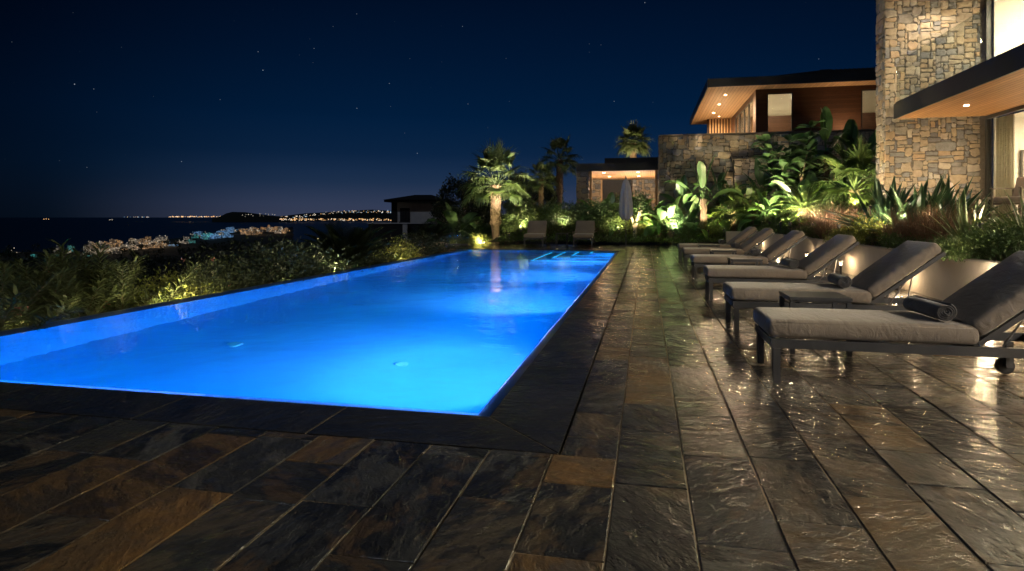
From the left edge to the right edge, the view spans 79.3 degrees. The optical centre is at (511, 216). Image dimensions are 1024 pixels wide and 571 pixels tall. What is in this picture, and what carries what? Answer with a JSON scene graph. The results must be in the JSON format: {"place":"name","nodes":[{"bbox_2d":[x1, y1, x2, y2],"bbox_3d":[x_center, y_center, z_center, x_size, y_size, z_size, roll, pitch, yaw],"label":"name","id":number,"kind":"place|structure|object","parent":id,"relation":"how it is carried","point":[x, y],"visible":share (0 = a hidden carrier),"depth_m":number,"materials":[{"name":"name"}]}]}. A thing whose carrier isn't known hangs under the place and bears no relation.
{"place":"outdoors","nodes":[
{"label":"outdoors","id":0,"kind":"place"},
{"bbox_2d":[0,217,390,252],"bbox_3d":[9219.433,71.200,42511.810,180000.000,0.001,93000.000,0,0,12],"label":"sea","id":1,"kind":"structure","parent":0,"point":[20,234],"depth_m":3836.01,"materials":[{"name":"blue liquid"}]},
{"bbox_2d":[212,212,293,221],"bbox_3d":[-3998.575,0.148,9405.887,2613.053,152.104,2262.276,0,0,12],"label":"headland hill","id":2,"kind":"structure","parent":0,"point":[237,217],"depth_m":8534.58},
{"bbox_2d":[7,249,577,454],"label":"grout line","id":3,"kind":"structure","parent":0,"point":[334,436],"depth_m":3.46,"materials":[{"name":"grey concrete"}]},
{"bbox_2d":[0,257,611,414],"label":"pool basin floor","id":4,"kind":"structure","parent":0,"point":[410,409],"depth_m":8.55,"materials":[{"name":"blue paint"}]},
{"bbox_2d":[0,250,616,412],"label":"pool water","id":5,"kind":"structure","parent":0,"point":[464,331],"depth_m":6.22,"materials":[{"name":"liquid"}]},
{"bbox_2d":[0,249,632,454],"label":"pool coping paving","id":6,"kind":"structure","parent":0,"point":[539,404],"depth_m":3.87,"materials":[{"name":"stone"}]},
{"bbox_2d":[282,210,390,220],"bbox_3d":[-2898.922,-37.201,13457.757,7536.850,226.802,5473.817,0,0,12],"label":"coast hills","id":7,"kind":"structure","parent":0,"point":[359,215],"depth_m":11536.63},
{"bbox_2d":[0,227,725,285],"bbox_3d":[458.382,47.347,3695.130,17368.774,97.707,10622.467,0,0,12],"label":"hillside terrain","id":8,"kind":"structure","parent":0,"point":[171,250],"depth_m":1153.13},
{"bbox_2d":[0,249,59,304],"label":"oleander","id":9,"kind":"object","parent":8,"relation":"on","point":[26,269],"visible":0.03,"depth_m":7.98,"materials":[{"name":"green plant"}]},
{"bbox_2d":[0,266,90,329],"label":"oleander","id":10,"kind":"object","parent":8,"relation":"on","point":[63,289],"visible":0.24,"depth_m":7.82,"materials":[{"name":"green plant"}]},
{"bbox_2d":[0,261,92,330],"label":"oleander","id":11,"kind":"object","parent":8,"relation":"on","point":[8,301],"visible":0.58,"depth_m":7.09,"materials":[{"name":"green plant"}]},
{"bbox_2d":[0,248,129,321],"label":"oleander","id":12,"kind":"object","parent":8,"relation":"on","point":[97,286],"visible":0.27,"depth_m":8.26,"materials":[{"name":"green plant"}]},
{"bbox_2d":[36,238,149,316],"bbox_3d":[-6.091,1.098,8.862,1.624,1.624,2.244,0,0,-25],"label":"oleander","id":13,"kind":"object","parent":8,"relation":"on","point":[127,297],"visible":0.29,"depth_m":8.61,"materials":[{"name":"green plant"}]},
{"bbox_2d":[74,260,203,312],"bbox_3d":[-5.731,1.249,9.297,2.114,1.246,1.549,0,0,-17],"label":"oleander","id":14,"kind":"object","parent":8,"relation":"on","point":[164,286],"visible":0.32,"depth_m":9.37,"materials":[{"name":"green plant"}]},
{"bbox_2d":[126,262,219,307],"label":"edge shrub","id":15,"kind":"object","parent":8,"relation":"on","point":[185,291],"visible":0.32,"depth_m":9.76,"materials":[{"name":"green plant"}]},
{"bbox_2d":[0,230,351,300],"bbox_3d":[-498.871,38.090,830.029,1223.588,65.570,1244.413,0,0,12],"label":"woodland","id":16,"kind":"object","parent":8,"relation":"on","point":[151,265],"visible":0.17,"depth_m":842.38,"materials":[{"name":"green plant"}]},
{"bbox_2d":[160,254,253,295],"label":"edge shrub","id":17,"kind":"object","parent":8,"relation":"on","point":[212,286],"visible":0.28,"depth_m":10.71,"materials":[{"name":"green plant"}]},
{"bbox_2d":[0,249,462,331],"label":"infinity edge wall","id":18,"kind":"structure","parent":8,"relation":"on","point":[203,295],"depth_m":9.18,"materials":[{"name":"blue tile"}]},
{"bbox_2d":[0,249,618,416],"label":"pool lip trim","id":19,"kind":"structure","parent":18,"relation":"on","point":[491,406],"depth_m":7.04,"materials":[{"name":"blue tile"}]},
{"bbox_2d":[191,251,272,293],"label":"edge shrub","id":20,"kind":"object","parent":8,"relation":"on","point":[232,277],"visible":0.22,"depth_m":11.39,"materials":[{"name":"green plant"}]},
{"bbox_2d":[186,234,334,291],"bbox_3d":[-5.091,1.112,12.619,2.854,1.552,3.243,0,0,-29],"label":"edge shrub","id":21,"kind":"object","parent":8,"relation":"on","point":[268,264],"visible":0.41,"depth_m":12.37,"materials":[{"name":"green plant"}]},
{"bbox_2d":[232,236,362,284],"bbox_3d":[-5.020,1.218,13.994,3.243,1.578,2.854,0,0,-37],"label":"edge shrub","id":22,"kind":"object","parent":8,"relation":"on","point":[322,254],"visible":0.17,"depth_m":13.99,"materials":[{"name":"green plant"}]},
{"bbox_2d":[273,248,371,279],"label":"edge shrub","id":23,"kind":"object","parent":8,"relation":"on","point":[351,266],"visible":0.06,"depth_m":14.97,"materials":[{"name":"green plant"}]},
{"bbox_2d":[294,220,397,269],"bbox_3d":[-4.434,1.182,16.483,2.731,2.250,2.841,0,0,12],"label":"feather palm","id":24,"kind":"object","parent":8,"relation":"on","point":[358,241],"visible":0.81,"depth_m":16.20,"materials":[{"name":"green plant"}]},
{"bbox_2d":[318,247,401,269],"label":"edge shrub","id":25,"kind":"object","parent":8,"relation":"on","point":[381,260],"visible":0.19,"depth_m":17.17,"materials":[{"name":"green plant"}]},
{"bbox_2d":[372,235,427,264],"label":"edge shrub","id":26,"kind":"object","parent":8,"relation":"on","point":[405,253],"visible":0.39,"depth_m":18.70,"materials":[{"name":"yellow plant"}]},
{"bbox_2d":[368,223,437,245],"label":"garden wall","id":27,"kind":"structure","parent":8,"relation":"on","point":[401,228],"depth_m":52.00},
{"bbox_2d":[388,229,466,257],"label":"edge shrub","id":28,"kind":"object","parent":8,"relation":"on","point":[426,244],"visible":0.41,"depth_m":21.64,"materials":[{"name":"green plant"}]},
{"bbox_2d":[384,195,484,226],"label":"neighbour house","id":29,"kind":"structure","parent":8,"relation":"on","point":[412,209],"depth_m":61.98,"materials":[{"name":"tile"}]},
{"bbox_2d":[427,198,465,232],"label":"dark tree","id":30,"kind":"object","parent":8,"relation":"on","point":[438,210],"visible":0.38,"depth_m":35.65,"materials":[{"name":"green plant"}]},
{"bbox_2d":[426,202,489,243],"bbox_3d":[-2.849,0.672,29.989,3.381,2.871,3.532,0,0,23],"label":"bird of paradise","id":31,"kind":"object","parent":8,"relation":"on","point":[450,215],"visible":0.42,"depth_m":29.79,"materials":[{"name":"green plant"}]},
{"bbox_2d":[431,173,489,237],"bbox_3d":[-3.074,-0.341,40.115,4.207,4.988,4.124,0,0,12],"label":"dark tree","id":32,"kind":"object","parent":8,"relation":"on","point":[447,191],"visible":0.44,"depth_m":39.47,"materials":[{"name":"green plant"}]},
{"bbox_2d":[440,213,489,242],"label":"garden shrub","id":33,"kind":"object","parent":8,"relation":"on","point":[469,229],"visible":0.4,"depth_m":30.90,"materials":[{"name":"green plant"}]},
{"bbox_2d":[457,138,532,243],"bbox_3d":[-0.788,-0.950,29.901,3.834,6.014,3.804,0,0,-37],"label":"fan palm","id":34,"kind":"object","parent":8,"relation":"on","point":[494,158],"visible":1,"depth_m":29.72,"materials":[{"name":"green plant"}]},
{"bbox_2d":[478,170,537,227],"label":"dark tree","id":35,"kind":"object","parent":8,"relation":"on","point":[523,182],"visible":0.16,"depth_m":43.55,"materials":[{"name":"green plant"}]},
{"bbox_2d":[501,177,535,243],"bbox_3d":[0.329,-0.130,34.843,2.250,4.381,2.152,0,0,-44],"label":"fan palm","id":36,"kind":"object","parent":8,"relation":"on","point":[508,207],"visible":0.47,"depth_m":34.56,"materials":[{"name":"green plant"}]},
{"bbox_2d":[523,175,562,208],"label":"dark tree","id":37,"kind":"object","parent":8,"relation":"on","point":[548,196],"visible":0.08,"depth_m":45.60,"materials":[{"name":"green plant"}]},
{"bbox_2d":[539,134,581,208],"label":"fan palm","id":38,"kind":"object","parent":8,"relation":"on","point":[558,163],"visible":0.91,"depth_m":44.76,"materials":[{"name":"green plant"}]},
{"bbox_2d":[615,119,655,157],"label":"fan palm","id":39,"kind":"object","parent":8,"relation":"on","point":[631,147],"visible":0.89,"depth_m":45.13,"materials":[{"name":"green plant"}]},
{"bbox_2d":[0,244,1023,570],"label":"slate paving","id":40,"kind":"structure","parent":0,"point":[94,494],"depth_m":2.84,"materials":[{"name":"stone"}]},
{"bbox_2d":[524,221,547,246],"bbox_3d":[1.002,0.678,26.013,0.859,1.040,2.006,0,0,8],"label":"sun lounger","id":41,"kind":"object","parent":40,"relation":"on","point":[536,230],"visible":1,"depth_m":26.39,"materials":[{"name":"grey fabric"}]},
{"bbox_2d":[573,221,594,246],"bbox_3d":[3.039,0.678,26.007,0.859,1.040,2.006,0,0,10],"label":"sun lounger","id":42,"kind":"object","parent":40,"relation":"on","point":[584,230],"visible":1,"depth_m":26.39,"materials":[{"name":"grey fabric"}]},
{"bbox_2d":[619,176,632,245],"bbox_3d":[4.704,-0.250,25.565,0.557,2.900,0.552,0,0,44],"label":"closed umbrella","id":43,"kind":"object","parent":40,"relation":"on","point":[625,207],"visible":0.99,"depth_m":25.43,"materials":[{"name":"fabric"}]},
{"bbox_2d":[677,226,757,261],"bbox_3d":[5.536,0.725,16.735,2.006,0.945,0.728,0,0,12],"label":"sun lounger","id":44,"kind":"object","parent":40,"relation":"on","point":[740,237],"visible":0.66,"depth_m":16.41,"materials":[{"name":"grey fabric"}]},
{"bbox_2d":[682,228,774,267],"bbox_3d":[5.055,0.725,14.519,2.006,0.945,0.728,0,0,12],"label":"sun lounger","id":45,"kind":"object","parent":40,"relation":"on","point":[753,241],"visible":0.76,"depth_m":14.23,"materials":[{"name":"grey fabric"}]},
{"bbox_2d":[727,257,762,265],"bbox_3d":[3.935,0.948,10.443,0.500,0.500,0.460,0,0,12],"label":"side table","id":46,"kind":"object","parent":40,"relation":"on","point":[741,259],"visible":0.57,"depth_m":10.26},
{"bbox_2d":[690,230,806,280],"bbox_3d":[4.457,0.725,11.760,2.006,0.945,0.728,0,0,12],"label":"sun lounger","id":47,"kind":"object","parent":40,"relation":"on","point":[778,247],"visible":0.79,"depth_m":11.51,"materials":[{"name":"grey fabric"}]},
{"bbox_2d":[703,234,859,299],"bbox_3d":[3.859,0.725,9.002,2.007,0.945,0.728,0,0,13],"label":"sun lounger","id":48,"kind":"object","parent":40,"relation":"on","point":[822,255],"visible":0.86,"depth_m":8.73,"materials":[{"name":"grey fabric"}]},
{"bbox_2d":[779,291,852,356],"bbox_3d":[2.725,0.948,5.573,0.500,0.500,0.460,0,0,12],"label":"side table","id":49,"kind":"object","parent":40,"relation":"on","point":[833,298],"visible":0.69,"depth_m":5.41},
{"bbox_2d":[723,241,945,331],"bbox_3d":[3.328,0.725,6.554,2.006,0.945,0.728,0,0,12],"label":"sun lounger","id":50,"kind":"object","parent":40,"relation":"on","point":[870,283],"visible":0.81,"depth_m":6.32,"materials":[{"name":"grey fabric"}]},
{"bbox_2d":[827,272,851,287],"bbox_3d":[3.442,0.659,6.502,0.131,0.126,0.520,0,0,15],"label":"rolled towel","id":51,"kind":"object","parent":50,"relation":"on","point":[840,280],"visible":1,"depth_m":6.30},
{"bbox_2d":[753,251,1023,383],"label":"sun lounger","id":52,"kind":"object","parent":40,"relation":"on","point":[987,304],"visible":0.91,"depth_m":4.35,"materials":[{"name":"grey fabric"}]},
{"bbox_2d":[902,295,956,320],"bbox_3d":[3.042,0.659,4.514,0.131,0.126,0.520,0,0,8],"label":"rolled towel","id":53,"kind":"object","parent":52,"relation":"on","point":[940,310],"visible":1,"depth_m":4.39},
{"bbox_2d":[0,0,1023,217],"label":"sky","id":54,"kind":"structure","parent":0,"point":[109,108],"materials":[{"name":"blue"}]},
{"bbox_2d":[44,243,1023,570],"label":"grout lines","id":55,"kind":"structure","parent":0,"point":[684,467],"depth_m":2.77,"materials":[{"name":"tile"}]},
{"bbox_2d":[726,231,1023,322],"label":"planter wall","id":56,"kind":"structure","parent":55,"relation":"on","point":[939,279],"depth_m":9.68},
{"bbox_2d":[488,223,745,243],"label":"garden soil ground","id":57,"kind":"structure","parent":0,"point":[496,240],"depth_m":27.94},
{"bbox_2d":[500,209,541,237],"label":"garden shrub","id":58,"kind":"object","parent":57,"relation":"on","point":[513,217],"visible":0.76,"depth_m":29.24,"materials":[{"name":"green plant"}]},
{"bbox_2d":[505,201,554,235],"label":"garden shrub","id":59,"kind":"object","parent":57,"relation":"on","point":[526,210],"visible":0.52,"depth_m":29.42,"materials":[{"name":"green plant"}]},
{"bbox_2d":[525,160,559,206],"bbox_3d":[1.587,-1.347,34.818,2.096,4.080,2.004,0,0,27],"label":"fan palm","id":60,"kind":"object","parent":57,"relation":"on","point":[541,167],"visible":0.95,"depth_m":34.65,"materials":[{"name":"green plant"}]},
{"bbox_2d":[522,198,571,234],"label":"garden shrub","id":61,"kind":"object","parent":57,"relation":"on","point":[547,206],"visible":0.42,"depth_m":29.88,"materials":[{"name":"green plant"}]},
{"bbox_2d":[546,203,583,234],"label":"garden shrub","id":62,"kind":"object","parent":57,"relation":"on","point":[559,224],"visible":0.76,"depth_m":29.52,"materials":[{"name":"green plant"}]},
{"bbox_2d":[561,199,606,229],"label":"garden shrub","id":63,"kind":"object","parent":57,"relation":"on","point":[581,213],"visible":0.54,"depth_m":29.65,"materials":[{"name":"green plant"}]},
{"bbox_2d":[573,192,618,234],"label":"bird of paradise","id":64,"kind":"object","parent":57,"relation":"on","point":[612,197],"visible":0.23,"depth_m":30.00,"materials":[{"name":"green plant"}]},
{"bbox_2d":[574,197,622,234],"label":"garden shrub","id":65,"kind":"object","parent":57,"relation":"on","point":[604,209],"visible":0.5,"depth_m":29.43,"materials":[{"name":"green plant"}]},
{"bbox_2d":[596,209,634,235],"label":"garden shrub","id":66,"kind":"object","parent":57,"relation":"on","point":[607,219],"visible":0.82,"depth_m":28.77,"materials":[{"name":"green plant"}]},
{"bbox_2d":[576,157,658,218],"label":"pool pavilion","id":67,"kind":"structure","parent":57,"relation":"on","point":[596,181],"depth_m":33.78,"materials":[{"name":"stone"}]},
{"bbox_2d":[602,180,631,201],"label":"window","id":68,"kind":"structure","parent":67,"relation":"in","point":[608,186],"depth_m":40.67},
{"bbox_2d":[609,196,668,236],"bbox_3d":[6.170,-0.026,28.746,2.835,2.408,2.963,0,0,-29],"label":"bird of paradise","id":69,"kind":"object","parent":57,"relation":"on","point":[654,223],"visible":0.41,"depth_m":28.29,"materials":[{"name":"green plant"}]},
{"bbox_2d":[631,193,651,237],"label":"forked tree","id":70,"kind":"object","parent":57,"relation":"on","point":[639,207],"visible":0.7,"depth_m":28.22,"materials":[{"name":"green plant"}]},
{"bbox_2d":[632,196,697,244],"bbox_3d":[6.826,0.159,27.910,2.617,2.223,2.735,0,0,-20],"label":"bird of paradise","id":71,"kind":"object","parent":57,"relation":"on","point":[651,229],"visible":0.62,"depth_m":27.47,"materials":[{"name":"green plant"}]},
{"bbox_2d":[657,213,700,238],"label":"garden shrub","id":72,"kind":"object","parent":57,"relation":"on","point":[676,226],"visible":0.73,"depth_m":27.40,"materials":[{"name":"green plant"}]},
{"bbox_2d":[653,175,713,237],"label":"banana plant","id":73,"kind":"object","parent":57,"relation":"on","point":[681,191],"visible":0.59,"depth_m":28.08,"materials":[{"name":"green plant"}]},
{"bbox_2d":[666,195,715,239],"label":"bird of paradise","id":74,"kind":"object","parent":57,"relation":"on","point":[694,206],"visible":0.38,"depth_m":27.58,"materials":[{"name":"green plant"}]},
{"bbox_2d":[663,154,741,232],"bbox_3d":[8.405,-0.820,27.706,3.272,3.966,3.124,0,0,-9],"label":"banana plant","id":75,"kind":"object","parent":57,"relation":"on","point":[702,177],"visible":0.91,"depth_m":27.31,"materials":[{"name":"green plant"}]},
{"bbox_2d":[703,218,729,237],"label":"garden shrub","id":76,"kind":"object","parent":57,"relation":"on","point":[712,229],"visible":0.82,"depth_m":27.07,"materials":[{"name":"green plant"}]},
{"bbox_2d":[691,163,751,232],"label":"banana plant","id":77,"kind":"object","parent":57,"relation":"on","point":[721,176],"visible":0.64,"depth_m":28.26,"materials":[{"name":"green plant"}]},
{"bbox_2d":[708,182,752,232],"bbox_3d":[9.742,-0.231,27.134,2.416,2.820,2.492,0,0,12],"label":"fan palm","id":78,"kind":"object","parent":57,"relation":"on","point":[730,223],"visible":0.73,"depth_m":26.79,"materials":[{"name":"green plant"}]},
{"bbox_2d":[733,158,777,230],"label":"stone wall","id":79,"kind":"structure","parent":57,"relation":"on","point":[745,166],"depth_m":28.25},
{"bbox_2d":[730,179,780,230],"bbox_3d":[10.370,-0.223,26.668,2.492,2.820,2.416,0,0,-12],"label":"fan palm","id":80,"kind":"object","parent":57,"relation":"on","point":[751,193],"visible":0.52,"depth_m":26.41,"materials":[{"name":"green plant"}]},
{"bbox_2d":[732,159,781,226],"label":"banana plant","id":81,"kind":"object","parent":57,"relation":"on","point":[760,176],"visible":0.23,"depth_m":27.72,"materials":[{"name":"green plant"}]},
{"bbox_2d":[497,214,1021,261],"bbox_3d":[3.727,0.528,17.163,13.379,1.233,25.361,0,0,12],"label":"ground cover","id":82,"kind":"object","parent":57,"relation":"on","point":[1007,253],"visible":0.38,"depth_m":26.85,"materials":[{"name":"green plant"}]},
{"bbox_2d":[658,129,876,231],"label":"retaining wall","id":83,"kind":"structure","parent":57,"relation":"on","point":[677,153],"depth_m":29.50,"materials":[{"name":"stone"}]},
{"bbox_2d":[690,67,876,132],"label":"timber house","id":84,"kind":"structure","parent":0,"point":[785,102],"depth_m":34.02,"materials":[{"name":"brown wood"}]},
{"bbox_2d":[735,98,752,132],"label":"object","id":85,"kind":"structure","parent":84,"relation":"in","point":[748,105],"depth_m":38.72,"materials":[{"name":"wood"}]},
{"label":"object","id":86,"kind":"structure","parent":0,"visible":0},
{"bbox_2d":[738,189,791,230],"bbox_3d":[10.509,-0.193,24.889,2.290,1.945,2.393,0,0,-6],"label":"bird of paradise","id":87,"kind":"object","parent":86,"relation":"on","point":[766,203],"visible":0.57,"depth_m":25.13,"materials":[{"name":"green plant"}]},
{"bbox_2d":[768,217,805,233],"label":"shrub","id":88,"kind":"object","parent":86,"relation":"on","point":[784,224],"visible":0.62,"depth_m":21.31,"materials":[{"name":"green plant"}]},
{"bbox_2d":[751,120,835,220],"bbox_3d":[11.332,-1.593,25.014,2.695,4.147,3.579,0,0,-32],"label":"rubber plant","id":89,"kind":"object","parent":86,"relation":"on","point":[801,166],"visible":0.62,"depth_m":24.51,"materials":[{"name":"green plant"}]},
{"bbox_2d":[759,171,837,219],"bbox_3d":[10.819,-0.607,23.139,2.849,2.316,2.726,0,0,13],"label":"bird of paradise","id":90,"kind":"object","parent":86,"relation":"on","point":[810,178],"visible":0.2,"depth_m":23.29,"materials":[{"name":"green plant"}]},
{"bbox_2d":[766,183,837,222],"bbox_3d":[10.290,-0.293,21.541,2.401,1.823,2.322,0,0,-36],"label":"cycad","id":91,"kind":"object","parent":86,"relation":"on","point":[803,204],"visible":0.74,"depth_m":21.42,"materials":[{"name":"green plant"}]},
{"bbox_2d":[775,205,847,236],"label":"ornamental grass","id":92,"kind":"object","parent":86,"relation":"on","point":[817,217],"depth_m":17.51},
{"bbox_2d":[783,106,854,180],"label":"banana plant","id":93,"kind":"object","parent":86,"relation":"on","point":[826,114],"visible":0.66,"depth_m":24.22,"materials":[{"name":"green plant"}]},
{"bbox_2d":[796,199,870,238],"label":"ornamental grass","id":94,"kind":"object","parent":86,"relation":"on","point":[829,225],"depth_m":15.61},
{"bbox_2d":[806,136,875,214],"bbox_3d":[11.448,-1.131,20.641,3.204,3.166,3.192,0,0,12],"label":"fan palm","id":95,"kind":"object","parent":86,"relation":"on","point":[859,156],"visible":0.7,"depth_m":20.34,"materials":[{"name":"green plant"}]},
{"bbox_2d":[809,169,872,216],"bbox_3d":[11.864,-0.824,21.926,2.835,2.408,2.963,0,0,34],"label":"bird of paradise","id":96,"kind":"object","parent":86,"relation":"on","point":[844,180],"visible":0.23,"depth_m":21.87,"materials":[{"name":"green plant"}]},
{"bbox_2d":[813,130,876,216],"bbox_3d":[13.255,-1.613,23.606,3.522,3.906,3.447,0,0,12],"label":"bird of paradise","id":97,"kind":"object","parent":86,"relation":"on","point":[872,137],"visible":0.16,"depth_m":23.72,"materials":[{"name":"green plant"}]},
{"bbox_2d":[826,119,876,204],"bbox_3d":[13.598,-1.827,24.606,0.963,4.200,3.048,0,0,-27],"label":"bird of paradise","id":98,"kind":"object","parent":86,"relation":"on","point":[849,138],"visible":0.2,"depth_m":24.63,"materials":[{"name":"green plant"}]},
{"bbox_2d":[844,214,896,245],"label":"shrub","id":99,"kind":"object","parent":86,"relation":"on","point":[864,235],"visible":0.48,"depth_m":12.37,"materials":[{"name":"green plant"}]},
{"bbox_2d":[877,231,923,248],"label":"shrub","id":100,"kind":"object","parent":86,"relation":"on","point":[895,241],"visible":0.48,"depth_m":11.01,"materials":[{"name":"green plant"}]},
{"bbox_2d":[857,200,963,247],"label":"ornamental grass","id":101,"kind":"object","parent":86,"relation":"on","point":[900,230],"depth_m":11.28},
{"bbox_2d":[818,173,1020,237],"bbox_3d":[8.305,-0.212,12.569,3.600,1.462,3.113,0,0,12],"label":"dagger leaf plant","id":102,"kind":"object","parent":86,"relation":"on","point":[882,202],"visible":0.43,"depth_m":12.37,"materials":[{"name":"plant"}]},
{"bbox_2d":[882,197,996,242],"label":"ornamental grass","id":103,"kind":"object","parent":86,"relation":"on","point":[932,225],"depth_m":10.73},
{"bbox_2d":[918,189,1020,241],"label":"sword leaf plant","id":104,"kind":"object","parent":86,"relation":"on","point":[962,220],"visible":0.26,"depth_m":9.47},
{"bbox_2d":[936,218,1023,261],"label":"shrub","id":105,"kind":"object","parent":86,"relation":"on","point":[978,240],"visible":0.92,"depth_m":8.19,"materials":[{"name":"green plant"}]},
{"bbox_2d":[949,188,1023,250],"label":"sword leaf plant","id":106,"kind":"object","parent":86,"relation":"on","point":[1013,217],"visible":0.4,"depth_m":8.31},
{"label":"terrace","id":107,"kind":"structure","parent":0,"visible":0},
{"bbox_2d":[875,0,1023,216],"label":"stone villa","id":108,"kind":"object","parent":107,"relation":"on","point":[948,88],"visible":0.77,"depth_m":16.48,"materials":[{"name":"beige stone"}]},
{"bbox_2d":[985,0,989,60],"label":"window","id":109,"kind":"structure","parent":108,"relation":"in","point":[987,2],"depth_m":16.22,"materials":[{"name":"glass"}]},
{"bbox_2d":[985,105,1023,216],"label":"window","id":110,"kind":"structure","parent":108,"relation":"in","point":[987,121],"depth_m":16.21,"materials":[{"name":"metal"}]},
{"bbox_2d":[995,114,1014,213],"bbox_3d":[12.618,-1.302,15.793,0.146,2.556,0.696,0,0,12],"label":"curtain","id":111,"kind":"object","parent":108,"relation":"hanging from","point":[1005,151],"visible":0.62,"depth_m":15.72,"materials":[{"name":"beige fabric"}]},
{"bbox_2d":[989,177,1023,216],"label":"terrace armchair","id":112,"kind":"object","parent":107,"relation":"on","point":[1019,185],"visible":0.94,"depth_m":13.20,"materials":[{"name":"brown wood"}]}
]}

